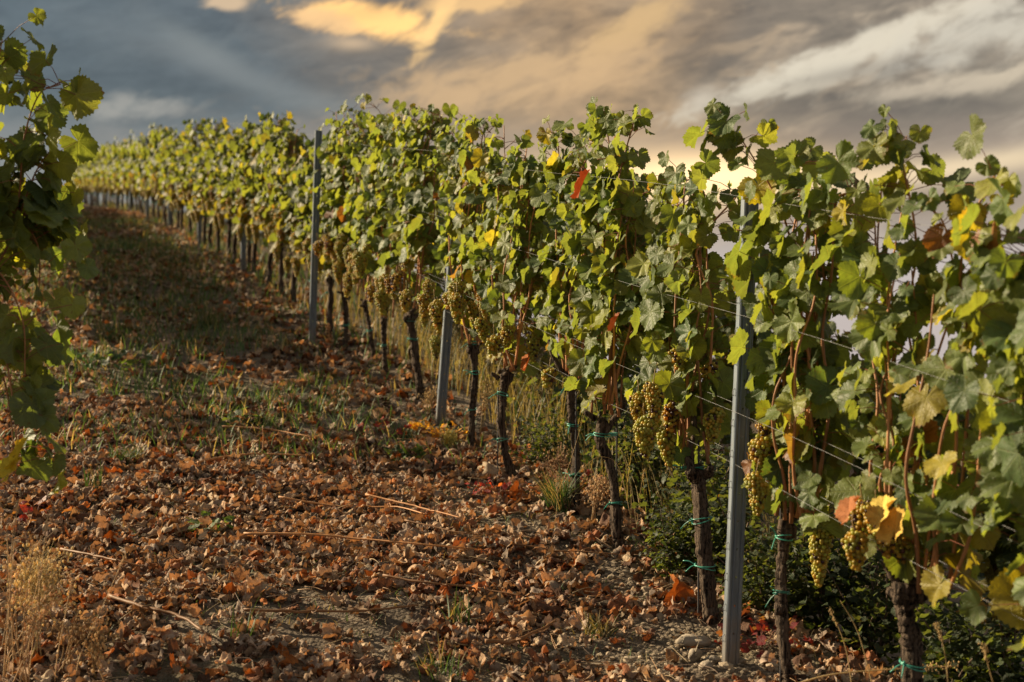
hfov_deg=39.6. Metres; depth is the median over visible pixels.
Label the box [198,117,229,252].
grapevine
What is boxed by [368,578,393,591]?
fallen leaf
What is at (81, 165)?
grapevine
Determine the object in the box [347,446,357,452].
fallen leaf
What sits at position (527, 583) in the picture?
fallen leaf
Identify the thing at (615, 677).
fallen leaf
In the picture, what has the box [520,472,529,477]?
fallen leaf
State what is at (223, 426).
pruned cane
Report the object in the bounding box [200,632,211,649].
fallen leaf
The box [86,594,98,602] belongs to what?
fallen leaf
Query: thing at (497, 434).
training rod
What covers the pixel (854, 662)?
fallen leaf
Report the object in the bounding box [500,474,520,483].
fallen leaf
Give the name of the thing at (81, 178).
grapevine
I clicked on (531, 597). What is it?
fallen leaf
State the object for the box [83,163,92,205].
grapevine
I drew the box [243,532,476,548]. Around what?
pruned cane
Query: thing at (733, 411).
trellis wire
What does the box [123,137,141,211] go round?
grapevine
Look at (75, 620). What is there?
fallen leaf
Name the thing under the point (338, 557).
leaf litter
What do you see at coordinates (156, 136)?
grapevine
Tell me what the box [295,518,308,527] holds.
fallen leaf
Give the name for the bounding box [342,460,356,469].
fallen leaf
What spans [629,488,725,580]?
bush
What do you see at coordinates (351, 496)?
fallen leaf
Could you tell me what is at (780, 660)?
training rod
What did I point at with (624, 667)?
fallen leaf
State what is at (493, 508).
fallen leaf
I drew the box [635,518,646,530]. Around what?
fallen leaf
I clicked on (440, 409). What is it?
steel post
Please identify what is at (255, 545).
fallen leaf
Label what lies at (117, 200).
steel post
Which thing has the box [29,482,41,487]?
fallen leaf
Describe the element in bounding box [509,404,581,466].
bush
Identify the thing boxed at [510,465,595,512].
grass tuft
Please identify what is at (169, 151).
grapevine
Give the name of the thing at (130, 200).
steel post
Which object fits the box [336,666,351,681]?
fallen leaf
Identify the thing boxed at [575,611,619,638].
grass tuft
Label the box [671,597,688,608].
fallen leaf
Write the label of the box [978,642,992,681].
dry stalk
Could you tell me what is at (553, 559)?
fallen leaf
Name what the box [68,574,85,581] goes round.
fallen leaf
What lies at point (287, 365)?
leaf litter
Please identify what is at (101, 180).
grapevine
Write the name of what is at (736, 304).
trellis wire
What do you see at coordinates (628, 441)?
bush
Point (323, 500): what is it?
fallen leaf
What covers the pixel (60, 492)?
fallen leaf
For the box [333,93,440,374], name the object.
grapevine
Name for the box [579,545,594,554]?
fallen leaf
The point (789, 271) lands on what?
grapevine
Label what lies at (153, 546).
fallen leaf
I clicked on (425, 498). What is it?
fallen leaf
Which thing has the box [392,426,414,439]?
grass tuft
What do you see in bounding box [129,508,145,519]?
fallen leaf
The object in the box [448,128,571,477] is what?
grapevine
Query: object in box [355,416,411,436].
creeper
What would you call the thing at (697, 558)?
training rod
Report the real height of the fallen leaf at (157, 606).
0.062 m
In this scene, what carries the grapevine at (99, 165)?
on the ground at (388, 618)
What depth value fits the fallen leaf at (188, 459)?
7.87 m
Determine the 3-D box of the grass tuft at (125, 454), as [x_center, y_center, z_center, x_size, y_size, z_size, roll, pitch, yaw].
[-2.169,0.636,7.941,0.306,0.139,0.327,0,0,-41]
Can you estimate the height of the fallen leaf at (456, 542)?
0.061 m
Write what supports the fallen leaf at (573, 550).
on the ground at (388, 618)
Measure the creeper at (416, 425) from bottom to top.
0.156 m
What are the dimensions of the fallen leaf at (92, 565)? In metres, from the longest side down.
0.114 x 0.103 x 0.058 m
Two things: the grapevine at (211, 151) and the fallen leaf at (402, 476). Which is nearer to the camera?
the fallen leaf at (402, 476)
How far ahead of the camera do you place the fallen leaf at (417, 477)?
7.75 m
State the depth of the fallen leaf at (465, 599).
5.80 m
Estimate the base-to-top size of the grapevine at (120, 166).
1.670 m
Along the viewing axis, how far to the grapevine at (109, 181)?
35.38 m
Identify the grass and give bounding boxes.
[0,209,536,469]
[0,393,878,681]
[94,198,479,356]
[317,274,948,661]
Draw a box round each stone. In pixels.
[675,632,711,647]
[688,642,701,662]
[698,660,713,670]
[704,655,719,662]
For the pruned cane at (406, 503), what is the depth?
7.05 m
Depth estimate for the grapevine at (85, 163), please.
47.47 m
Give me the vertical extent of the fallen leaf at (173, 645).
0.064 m
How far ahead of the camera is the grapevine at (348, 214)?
11.28 m
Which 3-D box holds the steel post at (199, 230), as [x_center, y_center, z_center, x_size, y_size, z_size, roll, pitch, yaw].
[-4.428,-2.002,20.167,0.058,1.850,0.036,0,0,-20]
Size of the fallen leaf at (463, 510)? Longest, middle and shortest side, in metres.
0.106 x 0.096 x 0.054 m
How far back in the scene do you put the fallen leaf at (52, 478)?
7.43 m
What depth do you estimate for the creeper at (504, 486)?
7.40 m
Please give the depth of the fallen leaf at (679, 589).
5.94 m
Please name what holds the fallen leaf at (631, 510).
on the ground at (388, 618)
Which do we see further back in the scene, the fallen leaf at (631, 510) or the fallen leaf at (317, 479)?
the fallen leaf at (317, 479)
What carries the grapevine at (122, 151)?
on the ground at (388, 618)
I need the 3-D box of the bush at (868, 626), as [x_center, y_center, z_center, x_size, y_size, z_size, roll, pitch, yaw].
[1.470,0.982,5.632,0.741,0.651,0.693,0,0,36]
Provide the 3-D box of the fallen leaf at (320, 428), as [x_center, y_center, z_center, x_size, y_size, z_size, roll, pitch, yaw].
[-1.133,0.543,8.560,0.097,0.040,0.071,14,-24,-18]
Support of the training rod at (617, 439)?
on the ground at (388, 618)
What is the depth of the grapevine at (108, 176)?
36.94 m
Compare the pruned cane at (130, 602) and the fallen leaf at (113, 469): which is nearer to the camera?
the pruned cane at (130, 602)
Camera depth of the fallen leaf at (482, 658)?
5.26 m
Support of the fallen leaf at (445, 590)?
on the ground at (388, 618)
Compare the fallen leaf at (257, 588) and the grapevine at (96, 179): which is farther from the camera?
the grapevine at (96, 179)
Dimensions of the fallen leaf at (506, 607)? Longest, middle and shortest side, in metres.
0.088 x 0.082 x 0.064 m
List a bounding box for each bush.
[367,262,446,322]
[402,274,498,351]
[451,297,553,390]
[463,310,575,414]
[470,347,639,450]
[494,323,581,435]
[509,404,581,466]
[535,358,676,492]
[577,344,723,487]
[580,386,685,515]
[623,435,769,555]
[626,398,777,518]
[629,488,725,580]
[638,448,798,584]
[661,511,837,618]
[749,478,892,644]
[794,510,957,673]
[856,552,1023,681]
[939,574,1023,681]
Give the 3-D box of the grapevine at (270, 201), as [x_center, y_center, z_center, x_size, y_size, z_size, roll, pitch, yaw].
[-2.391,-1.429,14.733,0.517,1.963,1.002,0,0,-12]
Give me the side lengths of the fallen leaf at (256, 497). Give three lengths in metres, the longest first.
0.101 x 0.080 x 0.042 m
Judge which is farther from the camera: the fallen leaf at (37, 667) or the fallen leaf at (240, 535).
the fallen leaf at (240, 535)
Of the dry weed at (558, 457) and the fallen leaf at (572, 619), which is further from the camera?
the dry weed at (558, 457)
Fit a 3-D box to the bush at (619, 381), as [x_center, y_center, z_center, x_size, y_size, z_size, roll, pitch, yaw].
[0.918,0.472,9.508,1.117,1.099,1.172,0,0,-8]
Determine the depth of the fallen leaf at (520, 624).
5.59 m
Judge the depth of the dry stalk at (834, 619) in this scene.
4.70 m
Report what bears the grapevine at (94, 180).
on the ground at (388, 618)
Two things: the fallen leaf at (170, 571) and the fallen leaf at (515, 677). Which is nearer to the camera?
the fallen leaf at (515, 677)
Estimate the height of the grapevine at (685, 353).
1.999 m
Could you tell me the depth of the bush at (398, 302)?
13.55 m
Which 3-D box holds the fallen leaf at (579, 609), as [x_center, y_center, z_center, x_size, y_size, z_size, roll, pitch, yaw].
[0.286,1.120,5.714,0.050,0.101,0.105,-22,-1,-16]
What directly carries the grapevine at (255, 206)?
on the ground at (388, 618)
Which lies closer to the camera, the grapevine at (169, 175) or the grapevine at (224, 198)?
the grapevine at (224, 198)
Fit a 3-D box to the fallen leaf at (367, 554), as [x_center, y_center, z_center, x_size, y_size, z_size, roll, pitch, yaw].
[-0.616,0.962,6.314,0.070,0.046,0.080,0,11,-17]
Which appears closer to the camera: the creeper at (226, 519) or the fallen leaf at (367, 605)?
the fallen leaf at (367, 605)
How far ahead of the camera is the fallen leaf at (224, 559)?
6.28 m
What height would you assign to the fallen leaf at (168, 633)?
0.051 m
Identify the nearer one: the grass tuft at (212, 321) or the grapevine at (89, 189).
the grass tuft at (212, 321)
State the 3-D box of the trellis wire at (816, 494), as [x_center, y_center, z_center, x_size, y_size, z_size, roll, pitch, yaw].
[-8.426,-2.718,31.500,0.001,7.479,62.633,0,0,-20]
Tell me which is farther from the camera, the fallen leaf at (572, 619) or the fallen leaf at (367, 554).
the fallen leaf at (367, 554)
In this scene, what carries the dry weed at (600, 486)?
on the ground at (388, 618)
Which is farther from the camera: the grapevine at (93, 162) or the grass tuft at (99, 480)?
the grapevine at (93, 162)
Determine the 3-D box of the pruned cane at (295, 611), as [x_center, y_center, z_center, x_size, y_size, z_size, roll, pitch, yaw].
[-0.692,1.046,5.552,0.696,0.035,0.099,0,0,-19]
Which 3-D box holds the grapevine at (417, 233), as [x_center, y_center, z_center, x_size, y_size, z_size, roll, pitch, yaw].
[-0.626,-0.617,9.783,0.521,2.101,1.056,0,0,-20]
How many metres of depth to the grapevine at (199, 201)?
19.56 m
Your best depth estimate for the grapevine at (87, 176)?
45.89 m
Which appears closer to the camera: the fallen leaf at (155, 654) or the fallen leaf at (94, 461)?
the fallen leaf at (155, 654)
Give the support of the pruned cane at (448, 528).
on the leaf litter at (338, 557)
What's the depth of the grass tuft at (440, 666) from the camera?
5.17 m
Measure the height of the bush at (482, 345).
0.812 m
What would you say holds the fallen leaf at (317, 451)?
on the ground at (388, 618)
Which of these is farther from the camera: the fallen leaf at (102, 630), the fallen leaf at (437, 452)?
the fallen leaf at (437, 452)
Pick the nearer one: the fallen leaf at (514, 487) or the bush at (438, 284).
the fallen leaf at (514, 487)
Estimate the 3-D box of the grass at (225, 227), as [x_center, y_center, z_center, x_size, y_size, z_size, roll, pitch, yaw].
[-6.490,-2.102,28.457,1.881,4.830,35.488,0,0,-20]
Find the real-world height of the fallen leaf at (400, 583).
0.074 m
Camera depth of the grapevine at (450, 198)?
8.60 m
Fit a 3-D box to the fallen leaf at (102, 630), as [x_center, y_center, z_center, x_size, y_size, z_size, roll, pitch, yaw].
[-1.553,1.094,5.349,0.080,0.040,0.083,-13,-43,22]
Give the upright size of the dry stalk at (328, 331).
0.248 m
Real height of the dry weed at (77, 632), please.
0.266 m
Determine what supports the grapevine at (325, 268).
on the ground at (388, 618)
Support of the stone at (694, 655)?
on the ground at (388, 618)
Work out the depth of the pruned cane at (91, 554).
6.23 m
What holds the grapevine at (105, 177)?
on the ground at (388, 618)
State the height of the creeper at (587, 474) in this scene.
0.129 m
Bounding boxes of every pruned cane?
[60,547,143,566]
[107,593,209,635]
[197,426,304,463]
[222,425,313,437]
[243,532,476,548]
[244,604,417,612]
[278,496,426,514]
[365,493,461,517]
[382,574,522,595]
[404,519,500,534]
[485,620,555,644]
[514,543,617,554]
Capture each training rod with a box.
[497,387,498,474]
[575,391,576,502]
[616,353,617,480]
[697,428,699,618]
[780,508,781,681]
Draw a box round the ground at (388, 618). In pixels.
[0,204,1023,681]
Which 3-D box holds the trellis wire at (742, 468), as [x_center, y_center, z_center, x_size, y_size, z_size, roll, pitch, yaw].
[-8.501,-2.713,31.500,0.001,7.487,62.633,0,0,-20]
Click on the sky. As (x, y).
(822, 69)
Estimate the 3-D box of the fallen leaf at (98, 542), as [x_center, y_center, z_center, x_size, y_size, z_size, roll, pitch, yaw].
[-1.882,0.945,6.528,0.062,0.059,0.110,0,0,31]
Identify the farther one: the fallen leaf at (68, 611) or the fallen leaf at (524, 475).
the fallen leaf at (524, 475)
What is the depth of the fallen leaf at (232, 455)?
7.99 m
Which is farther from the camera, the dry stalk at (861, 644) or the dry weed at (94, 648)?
the dry weed at (94, 648)
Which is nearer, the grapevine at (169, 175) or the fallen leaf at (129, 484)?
the fallen leaf at (129, 484)
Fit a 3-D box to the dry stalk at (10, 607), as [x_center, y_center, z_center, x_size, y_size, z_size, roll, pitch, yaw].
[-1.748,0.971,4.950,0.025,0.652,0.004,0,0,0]
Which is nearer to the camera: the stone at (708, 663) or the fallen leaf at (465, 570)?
the stone at (708, 663)
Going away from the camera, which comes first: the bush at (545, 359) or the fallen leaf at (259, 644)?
the fallen leaf at (259, 644)
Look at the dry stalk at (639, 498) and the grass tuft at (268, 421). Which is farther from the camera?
the grass tuft at (268, 421)
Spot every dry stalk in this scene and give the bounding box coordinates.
[3,498,20,675]
[4,604,37,676]
[6,526,13,675]
[17,563,43,675]
[29,513,50,672]
[54,576,73,681]
[75,551,129,675]
[325,323,332,340]
[554,471,560,529]
[556,417,583,495]
[579,457,630,515]
[620,448,631,536]
[636,468,645,532]
[801,660,958,681]
[829,609,851,681]
[840,600,871,681]
[933,622,947,681]
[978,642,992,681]
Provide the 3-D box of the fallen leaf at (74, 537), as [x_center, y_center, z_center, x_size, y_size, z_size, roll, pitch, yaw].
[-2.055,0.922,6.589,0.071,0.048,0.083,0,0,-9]
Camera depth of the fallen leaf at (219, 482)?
7.49 m
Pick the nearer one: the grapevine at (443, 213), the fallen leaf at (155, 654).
the fallen leaf at (155, 654)
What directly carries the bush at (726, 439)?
on the ground at (388, 618)
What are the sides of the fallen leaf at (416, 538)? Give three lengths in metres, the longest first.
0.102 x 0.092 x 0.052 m
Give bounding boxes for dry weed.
[0,513,69,653]
[0,531,82,656]
[0,567,65,681]
[47,598,115,674]
[76,617,123,679]
[414,382,437,417]
[439,426,461,448]
[477,375,496,433]
[537,442,571,485]
[576,468,622,524]
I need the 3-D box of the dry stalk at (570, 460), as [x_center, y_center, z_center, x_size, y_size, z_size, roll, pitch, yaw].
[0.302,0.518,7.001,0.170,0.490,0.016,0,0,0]
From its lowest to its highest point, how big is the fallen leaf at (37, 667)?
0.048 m
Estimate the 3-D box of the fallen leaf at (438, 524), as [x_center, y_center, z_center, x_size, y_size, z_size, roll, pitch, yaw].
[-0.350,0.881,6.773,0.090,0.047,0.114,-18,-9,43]
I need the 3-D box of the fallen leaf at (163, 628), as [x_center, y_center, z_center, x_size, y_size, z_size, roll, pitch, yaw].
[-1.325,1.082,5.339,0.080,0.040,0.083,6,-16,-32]
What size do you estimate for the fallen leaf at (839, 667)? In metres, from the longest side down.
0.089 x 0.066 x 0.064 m
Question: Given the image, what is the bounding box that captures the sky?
[0,0,1023,396]
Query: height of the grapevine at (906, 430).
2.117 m
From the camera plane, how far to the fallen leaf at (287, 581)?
5.97 m
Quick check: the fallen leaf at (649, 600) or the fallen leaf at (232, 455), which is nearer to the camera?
the fallen leaf at (649, 600)
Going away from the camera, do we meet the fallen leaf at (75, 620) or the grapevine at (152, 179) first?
the fallen leaf at (75, 620)
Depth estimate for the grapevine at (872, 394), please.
9.33 m
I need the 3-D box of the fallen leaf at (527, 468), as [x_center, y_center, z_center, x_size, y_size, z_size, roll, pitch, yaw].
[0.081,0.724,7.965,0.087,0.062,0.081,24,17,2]
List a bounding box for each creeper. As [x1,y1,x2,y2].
[8,496,71,522]
[70,349,152,369]
[182,511,234,536]
[220,406,266,427]
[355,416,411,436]
[383,442,425,460]
[408,417,468,444]
[465,477,539,496]
[543,468,608,489]
[714,615,812,658]
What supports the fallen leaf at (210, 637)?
on the ground at (388, 618)
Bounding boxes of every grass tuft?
[81,309,132,342]
[83,463,105,489]
[102,442,151,465]
[186,301,230,330]
[221,596,266,636]
[248,410,293,430]
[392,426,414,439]
[410,631,472,681]
[441,587,477,626]
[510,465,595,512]
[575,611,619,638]
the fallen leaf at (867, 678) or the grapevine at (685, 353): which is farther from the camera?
the grapevine at (685, 353)
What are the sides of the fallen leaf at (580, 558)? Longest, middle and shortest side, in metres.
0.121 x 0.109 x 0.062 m
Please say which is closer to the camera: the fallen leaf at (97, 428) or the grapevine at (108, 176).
the fallen leaf at (97, 428)
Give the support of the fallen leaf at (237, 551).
on the ground at (388, 618)
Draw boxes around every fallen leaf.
[25,477,38,484]
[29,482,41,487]
[31,663,47,673]
[38,476,55,486]
[40,600,59,620]
[42,524,59,534]
[42,531,58,538]
[44,618,70,629]
[50,630,65,644]
[51,534,68,542]
[52,494,73,501]
[56,490,77,495]
[59,536,75,543]
[66,610,75,619]
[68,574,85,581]
[70,593,82,601]
[70,615,83,625]
[84,455,94,463]
[86,563,103,570]
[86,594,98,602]
[88,470,102,478]
[90,458,102,466]
[90,541,107,549]
[91,625,108,634]
[92,424,108,430]
[97,648,114,659]
[99,426,115,432]
[104,466,122,472]
[104,556,114,565]
[107,472,115,479]
[123,481,134,487]
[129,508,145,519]
[134,499,146,508]
[146,650,165,661]
[147,624,171,631]
[148,543,159,551]
[154,601,164,615]
[160,628,179,641]
[161,523,180,535]
[162,420,172,427]
[164,567,177,581]
[167,638,186,657]
[171,493,179,502]
[178,429,189,438]
[183,457,193,461]
[183,507,196,515]
[183,581,206,590]
[185,426,199,437]
[192,421,208,427]
[197,483,211,491]
[199,633,212,645]
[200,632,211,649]
[205,445,214,453]
[214,534,228,542]
[215,480,227,485]
[217,556,233,569]
[228,452,241,459]
[231,547,243,553]
[237,530,255,540]
[242,553,262,560]
[243,545,257,556]
[246,494,259,504]
[247,583,265,595]
[247,634,273,650]
[253,539,267,551]
[260,457,268,463]
[271,432,281,437]
[277,577,292,584]
[289,532,303,540]
[294,471,306,481]
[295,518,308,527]
[308,660,332,676]
[312,476,328,490]
[313,446,325,454]
[316,426,330,433]
[319,498,338,503]
[323,658,339,673]
[333,513,349,519]
[333,576,360,590]
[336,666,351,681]
[337,453,353,464]
[339,669,355,678]
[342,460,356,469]
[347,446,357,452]
[348,493,366,501]
[352,650,375,669]
[362,597,381,612]
[365,551,379,558]
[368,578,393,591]
[391,574,404,588]
[392,472,410,479]
[404,475,421,483]
[407,441,421,451]
[412,534,422,541]
[415,494,427,504]
[429,521,448,526]
[431,447,442,456]
[434,593,449,605]
[436,587,453,597]
[445,565,463,576]
[452,537,473,548]
[456,541,473,552]
[457,507,469,514]
[457,594,469,608]
[463,568,471,575]
[466,653,485,667]
[470,566,484,576]
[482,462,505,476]
[485,524,501,536]
[489,493,499,500]
[489,502,507,517]
[492,634,512,646]
[495,676,511,681]
[496,537,511,551]
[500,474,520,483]
[500,672,525,681]
[501,604,518,613]
[503,677,512,681]
[509,480,527,499]
[511,620,527,630]
[517,594,536,603]
[518,579,531,588]
[518,610,536,625]
[519,465,533,470]
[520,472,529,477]
[530,671,547,681]
[534,600,551,611]
[534,652,561,667]
[545,557,561,567]
[549,584,568,595]
[568,552,586,566]
[568,612,587,630]
[569,547,587,558]
[576,606,584,629]
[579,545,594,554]
[587,571,594,582]
[600,512,610,529]
[610,673,625,681]
[612,663,630,674]
[622,508,636,516]
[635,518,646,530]
[640,665,664,681]
[646,596,663,607]
[664,573,699,606]
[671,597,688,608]
[678,570,693,583]
[741,620,758,635]
[790,617,809,635]
[819,671,836,678]
[836,665,852,674]
[841,654,863,674]
[859,664,882,676]
[862,674,874,681]
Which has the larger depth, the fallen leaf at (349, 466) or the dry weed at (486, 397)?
the dry weed at (486, 397)
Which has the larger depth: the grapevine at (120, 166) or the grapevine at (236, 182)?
the grapevine at (120, 166)
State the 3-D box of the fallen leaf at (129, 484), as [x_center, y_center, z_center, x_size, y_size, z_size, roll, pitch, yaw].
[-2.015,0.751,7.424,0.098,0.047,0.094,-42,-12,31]
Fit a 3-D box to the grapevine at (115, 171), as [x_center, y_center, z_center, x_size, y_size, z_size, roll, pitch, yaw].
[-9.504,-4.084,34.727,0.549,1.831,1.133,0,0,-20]
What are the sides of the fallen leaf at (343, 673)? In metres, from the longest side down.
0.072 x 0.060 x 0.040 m
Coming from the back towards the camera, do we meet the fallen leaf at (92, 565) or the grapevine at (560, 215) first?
the grapevine at (560, 215)
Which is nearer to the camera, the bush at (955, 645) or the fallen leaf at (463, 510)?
the bush at (955, 645)
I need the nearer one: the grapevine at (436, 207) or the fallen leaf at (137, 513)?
the fallen leaf at (137, 513)
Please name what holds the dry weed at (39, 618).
on the ground at (388, 618)
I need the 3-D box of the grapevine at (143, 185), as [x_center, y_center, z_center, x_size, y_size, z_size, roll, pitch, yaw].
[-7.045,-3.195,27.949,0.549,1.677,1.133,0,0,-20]
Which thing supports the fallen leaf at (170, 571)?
on the ground at (388, 618)
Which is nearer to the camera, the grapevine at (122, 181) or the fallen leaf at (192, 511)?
the fallen leaf at (192, 511)
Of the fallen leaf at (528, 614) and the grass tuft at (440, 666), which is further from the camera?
the fallen leaf at (528, 614)
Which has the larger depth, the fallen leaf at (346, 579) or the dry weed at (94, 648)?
the fallen leaf at (346, 579)
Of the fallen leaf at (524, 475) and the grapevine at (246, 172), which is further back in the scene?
the grapevine at (246, 172)
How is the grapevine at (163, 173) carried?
on the ground at (388, 618)
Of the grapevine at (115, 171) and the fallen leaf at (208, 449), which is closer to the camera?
the fallen leaf at (208, 449)
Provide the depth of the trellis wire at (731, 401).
5.23 m
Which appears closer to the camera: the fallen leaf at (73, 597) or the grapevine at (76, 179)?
the fallen leaf at (73, 597)
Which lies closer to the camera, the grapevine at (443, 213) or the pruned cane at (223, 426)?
the pruned cane at (223, 426)
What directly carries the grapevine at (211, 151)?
on the ground at (388, 618)
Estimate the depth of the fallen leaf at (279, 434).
8.41 m
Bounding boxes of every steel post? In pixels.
[106,190,107,207]
[116,190,118,208]
[129,141,131,210]
[146,138,148,217]
[168,135,170,226]
[197,134,201,246]
[241,168,245,271]
[308,130,321,347]
[435,140,465,425]
[722,181,758,665]
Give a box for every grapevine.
[0,7,104,503]
[74,164,79,187]
[78,166,81,187]
[80,163,86,203]
[80,164,88,203]
[83,161,87,189]
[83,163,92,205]
[86,160,94,205]
[87,161,101,205]
[90,167,101,191]
[91,157,100,206]
[94,148,103,206]
[94,148,108,204]
[96,150,105,206]
[97,144,105,203]
[99,146,109,196]
[100,141,115,206]
[103,143,114,207]
[105,145,115,206]
[106,153,117,205]
[108,147,120,207]
[110,142,126,209]
[111,138,127,205]
[115,142,128,209]
[118,143,133,210]
[121,143,133,206]
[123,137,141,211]
[126,129,145,210]
[128,146,143,213]
[131,138,145,213]
[138,135,154,215]
[138,145,161,220]
[143,123,159,221]
[148,124,176,221]
[148,124,176,225]
[155,131,184,225]
[157,139,185,232]
[161,131,186,228]
[170,138,192,233]
[177,144,206,244]
[179,118,208,237]
[187,142,215,248]
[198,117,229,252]
[198,135,233,254]
[209,122,248,263]
[220,123,262,276]
[226,135,251,265]
[240,112,277,285]
[254,120,312,304]
[255,110,296,295]
[277,146,314,315]
[299,137,340,333]
[306,93,371,350]
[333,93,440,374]
[333,111,400,360]
[373,103,458,399]
[416,106,511,445]
[422,155,453,296]
[435,191,446,282]
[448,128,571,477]
[494,183,531,323]
[516,113,630,506]
[519,208,555,322]
[537,192,574,315]
[560,96,665,547]
[623,149,755,624]
[636,240,723,370]
[680,269,776,446]
[682,98,880,681]
[746,300,864,544]
[815,104,1023,681]
[831,353,939,618]
[925,390,1023,679]
[943,177,1023,651]
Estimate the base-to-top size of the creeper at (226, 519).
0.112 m
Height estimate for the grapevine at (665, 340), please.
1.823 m
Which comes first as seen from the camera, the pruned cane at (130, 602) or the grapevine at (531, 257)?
the pruned cane at (130, 602)
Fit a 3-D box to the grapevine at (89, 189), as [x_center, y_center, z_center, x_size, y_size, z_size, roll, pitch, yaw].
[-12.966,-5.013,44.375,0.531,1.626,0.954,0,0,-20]
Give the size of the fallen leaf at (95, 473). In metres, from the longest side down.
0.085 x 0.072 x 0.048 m
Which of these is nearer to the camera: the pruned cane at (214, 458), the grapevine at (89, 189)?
the pruned cane at (214, 458)
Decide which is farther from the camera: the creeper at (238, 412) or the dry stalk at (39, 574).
the creeper at (238, 412)
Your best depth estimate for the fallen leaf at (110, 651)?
5.10 m
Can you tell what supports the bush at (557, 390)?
on the ground at (388, 618)
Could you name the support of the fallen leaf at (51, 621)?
on the ground at (388, 618)
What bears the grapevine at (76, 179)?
on the ground at (388, 618)
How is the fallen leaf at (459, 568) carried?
on the ground at (388, 618)
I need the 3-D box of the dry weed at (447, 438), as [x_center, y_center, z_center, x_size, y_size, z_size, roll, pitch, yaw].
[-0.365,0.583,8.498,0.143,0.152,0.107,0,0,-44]
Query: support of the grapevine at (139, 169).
on the ground at (388, 618)
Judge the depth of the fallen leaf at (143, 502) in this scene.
7.08 m
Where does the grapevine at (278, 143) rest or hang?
on the ground at (388, 618)
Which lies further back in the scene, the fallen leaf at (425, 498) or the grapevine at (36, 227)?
the fallen leaf at (425, 498)
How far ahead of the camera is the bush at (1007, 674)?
5.03 m
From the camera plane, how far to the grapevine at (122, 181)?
32.43 m
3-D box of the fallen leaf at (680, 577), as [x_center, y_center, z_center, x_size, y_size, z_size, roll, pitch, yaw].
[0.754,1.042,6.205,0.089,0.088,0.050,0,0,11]
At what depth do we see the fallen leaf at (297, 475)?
7.63 m
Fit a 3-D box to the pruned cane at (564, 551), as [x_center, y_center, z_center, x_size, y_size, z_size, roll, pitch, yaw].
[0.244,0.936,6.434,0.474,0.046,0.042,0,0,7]
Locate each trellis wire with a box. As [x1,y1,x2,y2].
[163,124,1020,238]
[215,187,1021,545]
[248,214,1021,618]
[255,166,1023,406]
[303,218,1016,531]
[398,288,988,586]
[421,211,985,377]
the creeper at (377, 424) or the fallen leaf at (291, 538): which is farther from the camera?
the creeper at (377, 424)
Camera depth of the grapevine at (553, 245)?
14.29 m
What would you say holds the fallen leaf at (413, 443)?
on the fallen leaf
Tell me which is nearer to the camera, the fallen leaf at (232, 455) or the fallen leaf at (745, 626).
the fallen leaf at (745, 626)
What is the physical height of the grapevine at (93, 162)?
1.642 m
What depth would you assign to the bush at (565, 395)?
9.44 m
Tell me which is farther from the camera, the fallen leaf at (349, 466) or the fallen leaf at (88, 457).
the fallen leaf at (349, 466)
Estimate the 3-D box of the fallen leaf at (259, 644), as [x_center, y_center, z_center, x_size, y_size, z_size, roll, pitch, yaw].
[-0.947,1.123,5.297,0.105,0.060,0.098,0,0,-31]
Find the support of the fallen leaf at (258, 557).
on the ground at (388, 618)
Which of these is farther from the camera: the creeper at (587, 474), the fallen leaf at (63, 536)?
the creeper at (587, 474)
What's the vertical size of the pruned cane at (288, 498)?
0.056 m
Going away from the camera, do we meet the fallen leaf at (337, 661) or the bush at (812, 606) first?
the fallen leaf at (337, 661)
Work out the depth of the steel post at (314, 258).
11.90 m
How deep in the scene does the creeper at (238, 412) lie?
8.81 m
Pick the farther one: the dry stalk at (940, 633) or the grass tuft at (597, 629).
the grass tuft at (597, 629)
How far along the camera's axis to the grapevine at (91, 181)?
43.55 m
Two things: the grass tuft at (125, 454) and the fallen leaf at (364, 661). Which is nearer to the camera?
the fallen leaf at (364, 661)
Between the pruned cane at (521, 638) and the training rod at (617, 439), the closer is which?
the pruned cane at (521, 638)
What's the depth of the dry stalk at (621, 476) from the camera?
6.30 m
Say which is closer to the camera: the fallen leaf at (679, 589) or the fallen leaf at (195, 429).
the fallen leaf at (679, 589)
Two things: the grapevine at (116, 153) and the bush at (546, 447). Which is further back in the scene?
the grapevine at (116, 153)
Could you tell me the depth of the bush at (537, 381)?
9.73 m
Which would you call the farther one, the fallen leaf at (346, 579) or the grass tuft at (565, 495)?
the grass tuft at (565, 495)
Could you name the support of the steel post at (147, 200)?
on the ground at (388, 618)
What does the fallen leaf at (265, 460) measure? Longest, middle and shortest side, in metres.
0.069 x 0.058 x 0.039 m
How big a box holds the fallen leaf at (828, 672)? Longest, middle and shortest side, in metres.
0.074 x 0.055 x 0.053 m
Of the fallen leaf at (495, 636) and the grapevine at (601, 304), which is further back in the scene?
the grapevine at (601, 304)
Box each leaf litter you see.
[0,206,469,403]
[0,387,923,681]
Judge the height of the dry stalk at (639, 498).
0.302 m
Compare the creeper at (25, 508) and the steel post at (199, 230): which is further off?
the steel post at (199, 230)
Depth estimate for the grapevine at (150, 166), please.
26.43 m
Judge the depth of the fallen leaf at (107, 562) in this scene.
6.20 m
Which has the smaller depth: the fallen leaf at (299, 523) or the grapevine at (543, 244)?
the fallen leaf at (299, 523)
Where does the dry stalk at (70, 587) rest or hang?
on the ground at (388, 618)

